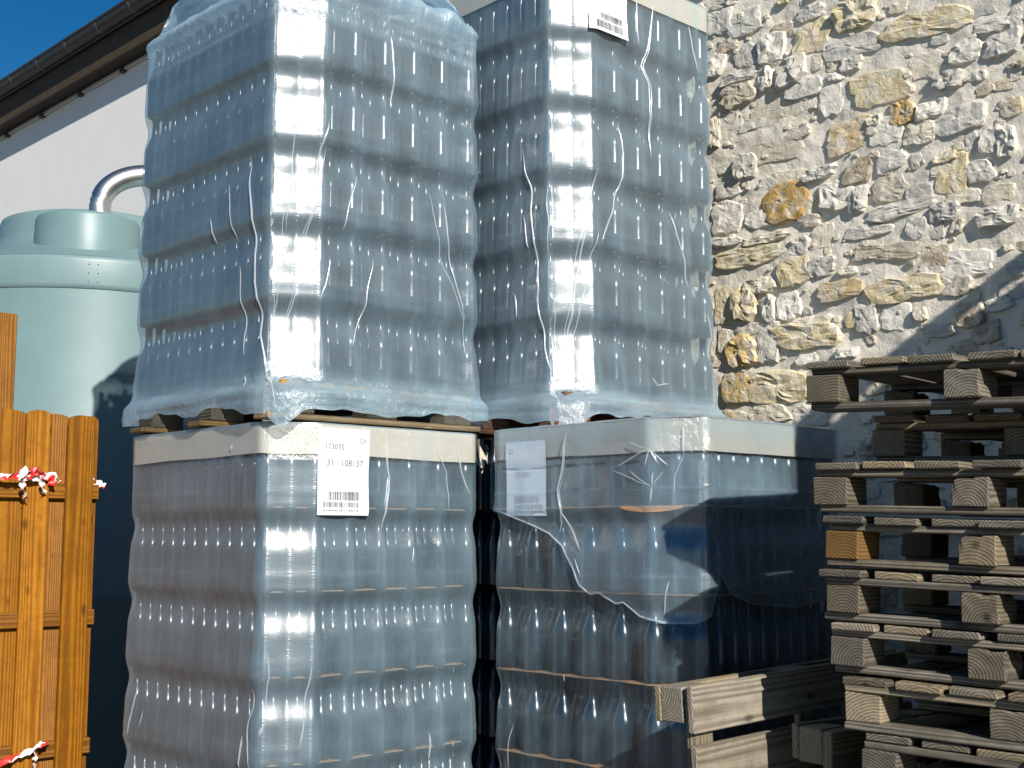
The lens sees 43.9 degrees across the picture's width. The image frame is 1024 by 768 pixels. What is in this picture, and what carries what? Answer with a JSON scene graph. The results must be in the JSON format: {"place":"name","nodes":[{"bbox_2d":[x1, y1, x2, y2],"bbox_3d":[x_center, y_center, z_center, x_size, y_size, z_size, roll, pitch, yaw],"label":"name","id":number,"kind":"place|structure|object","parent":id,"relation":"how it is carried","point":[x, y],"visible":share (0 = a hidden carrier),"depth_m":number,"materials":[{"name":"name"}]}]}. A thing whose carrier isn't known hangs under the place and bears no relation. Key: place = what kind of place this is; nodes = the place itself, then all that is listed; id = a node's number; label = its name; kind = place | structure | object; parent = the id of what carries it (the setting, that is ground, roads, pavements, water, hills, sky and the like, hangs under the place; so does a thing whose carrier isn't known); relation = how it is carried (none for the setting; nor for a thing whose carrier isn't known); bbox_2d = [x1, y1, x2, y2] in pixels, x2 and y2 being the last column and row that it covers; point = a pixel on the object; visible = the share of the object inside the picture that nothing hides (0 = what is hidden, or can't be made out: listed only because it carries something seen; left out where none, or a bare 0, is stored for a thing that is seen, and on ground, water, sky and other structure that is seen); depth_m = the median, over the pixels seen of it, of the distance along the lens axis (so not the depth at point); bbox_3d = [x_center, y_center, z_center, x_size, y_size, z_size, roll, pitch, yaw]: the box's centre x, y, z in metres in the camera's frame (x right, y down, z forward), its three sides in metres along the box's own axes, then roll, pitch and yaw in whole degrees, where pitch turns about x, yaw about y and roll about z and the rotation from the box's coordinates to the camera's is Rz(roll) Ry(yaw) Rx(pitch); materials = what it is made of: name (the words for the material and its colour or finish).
{"place":"outdoors","nodes":[
{"label":"outdoors","id":0,"kind":"place"},
{"bbox_2d":[0,0,122,78],"label":"sky","id":1,"kind":"structure","parent":0,"point":[28,28],"materials":[{"name":"blue"}]},
{"bbox_2d":[0,0,180,223],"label":"white building","id":2,"kind":"structure","parent":0,"point":[74,126],"depth_m":11.47,"materials":[{"name":"paint"}]},
{"label":"ground","id":3,"kind":"structure","parent":0,"visible":0},
{"bbox_2d":[0,312,98,767],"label":"wooden fence","id":4,"kind":"object","parent":3,"relation":"on","point":[46,572],"visible":1,"depth_m":6.03,"materials":[{"name":"orange wood"}]},
{"bbox_2d":[0,740,48,767],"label":"barrier tape","id":5,"kind":"object","parent":4,"relation":"attached to","point":[23,753],"visible":1,"depth_m":5.83,"materials":[{"name":"white plastic"}]},
{"bbox_2d":[0,466,105,499],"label":"barrier tape","id":6,"kind":"object","parent":4,"relation":"attached to","point":[23,474],"visible":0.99,"depth_m":5.95,"materials":[{"name":"plastic"}]},
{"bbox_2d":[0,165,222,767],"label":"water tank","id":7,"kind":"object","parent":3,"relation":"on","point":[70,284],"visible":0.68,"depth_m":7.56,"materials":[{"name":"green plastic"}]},
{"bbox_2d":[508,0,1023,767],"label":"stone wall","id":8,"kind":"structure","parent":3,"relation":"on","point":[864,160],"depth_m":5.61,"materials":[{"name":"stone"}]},
{"bbox_2d":[655,649,916,767],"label":"wooden pallet","id":9,"kind":"object","parent":3,"relation":"on","point":[703,709],"visible":0.65,"depth_m":3.81,"materials":[{"name":"brown wood"}]},
{"bbox_2d":[792,708,940,767],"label":"wooden pallet","id":10,"kind":"object","parent":3,"relation":"on","point":[831,743],"visible":0.42,"depth_m":3.75,"materials":[{"name":"brown wood"}]},
{"bbox_3d":[1.621,1.785,3.541,0.894,0.147,1.178,-4,-8,42],"label":"wooden pallet","id":11,"kind":"object","parent":3,"relation":"on","visible":0},
{"bbox_3d":[1.614,1.641,3.564,0.898,0.146,1.181,-3,-7,40],"label":"wooden pallet","id":12,"kind":"object","parent":11,"relation":"on","visible":0},
{"bbox_3d":[1.614,1.498,3.604,0.901,0.147,1.171,-3,-7,40],"label":"wooden pallet","id":13,"kind":"object","parent":12,"relation":"on","visible":0},
{"bbox_3d":[1.624,1.350,3.606,0.897,0.146,1.173,-3,-7,41],"label":"wooden pallet","id":14,"kind":"object","parent":13,"relation":"on","visible":0},
{"bbox_2d":[918,760,992,767],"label":"wooden pallet","id":15,"kind":"object","parent":14,"relation":"on","point":[944,764],"visible":0.23,"depth_m":3.79,"materials":[{"name":"brown wood"}]},
{"bbox_2d":[862,712,1023,767],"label":"wooden pallet","id":16,"kind":"object","parent":15,"relation":"on","point":[879,750],"visible":0.6,"depth_m":3.40,"materials":[{"name":"brown wood"}]},
{"bbox_2d":[842,652,1023,751],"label":"wooden pallet","id":17,"kind":"object","parent":16,"relation":"on","point":[871,703],"visible":0.71,"depth_m":3.39,"materials":[{"name":"brown wood"}]},
{"bbox_2d":[831,608,1023,690],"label":"wooden pallet","id":18,"kind":"object","parent":17,"relation":"on","point":[993,659],"visible":0.86,"depth_m":3.43,"materials":[{"name":"brown wood"}]},
{"bbox_2d":[818,567,1023,634],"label":"wooden pallet","id":19,"kind":"object","parent":18,"relation":"on","point":[990,603],"visible":0.91,"depth_m":3.45,"materials":[{"name":"brown wood"}]},
{"bbox_2d":[823,515,1023,575],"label":"wooden pallet","id":20,"kind":"object","parent":19,"relation":"on","point":[986,546],"visible":1,"depth_m":3.47,"materials":[{"name":"brown wood"}]},
{"bbox_2d":[813,459,1023,517],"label":"wooden pallet","id":21,"kind":"object","parent":20,"relation":"on","point":[979,487],"visible":1,"depth_m":3.48,"materials":[{"name":"brown wood"}]},
{"bbox_2d":[872,412,1023,461],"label":"wooden pallet","id":22,"kind":"object","parent":21,"relation":"on","point":[897,437],"visible":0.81,"depth_m":3.72,"materials":[{"name":"brown wood"}]},
{"bbox_2d":[806,349,1023,415],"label":"wooden pallet","id":23,"kind":"object","parent":22,"relation":"on","point":[972,383],"visible":0.87,"depth_m":3.56,"materials":[{"name":"brown wood"}]},
{"bbox_3d":[-0.868,2.108,5.070,1.029,0.146,1.077,6,-9,-43],"label":"wooden pallet","id":24,"kind":"object","parent":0,"visible":0},
{"bbox_2d":[123,421,487,767],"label":"bottle load","id":25,"kind":"object","parent":24,"relation":"on","point":[333,627],"visible":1,"depth_m":4.84,"materials":[{"name":"clear glass"}]},
{"bbox_2d":[130,379,479,434],"bbox_3d":[-0.867,0.133,5.304,1.031,0.146,1.075,6,-9,-43],"label":"wooden pallet","id":26,"kind":"object","parent":25,"relation":"on","point":[252,408],"visible":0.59,"depth_m":5.01,"materials":[{"name":"brown wood"}]},
{"bbox_2d":[122,0,488,426],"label":"bottle load","id":27,"kind":"object","parent":26,"relation":"on","point":[310,165],"visible":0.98,"depth_m":5.03,"materials":[{"name":"clear glass"}]},
{"bbox_3d":[0.603,2.074,4.778,1.109,0.146,1.012,6,-9,-43],"label":"wooden pallet","id":28,"kind":"object","parent":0,"visible":0},
{"bbox_2d":[493,416,841,767],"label":"bottle load","id":29,"kind":"object","parent":28,"relation":"on","point":[640,559],"visible":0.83,"depth_m":4.60,"materials":[{"name":"clear glass"}]},
{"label":"wooden pallet","id":30,"kind":"object","parent":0,"visible":0},
{"bbox_2d":[453,438,520,767],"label":"bottle load","id":31,"kind":"object","parent":30,"relation":"on","point":[485,674],"visible":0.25,"depth_m":5.26,"materials":[{"name":"clear glass"}]},
{"bbox_2d":[398,391,704,438],"bbox_3d":[0.180,0.181,5.720,1.030,0.145,1.076,6,-9,-43],"label":"wooden pallet","id":32,"kind":"object","parent":31,"relation":"on","point":[531,410],"visible":0.27,"depth_m":5.40,"materials":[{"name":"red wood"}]},
{"bbox_2d":[398,0,725,437],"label":"bottle load","id":33,"kind":"object","parent":32,"relation":"on","point":[586,118],"visible":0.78,"depth_m":5.38,"materials":[{"name":"clear glass"}]}
]}

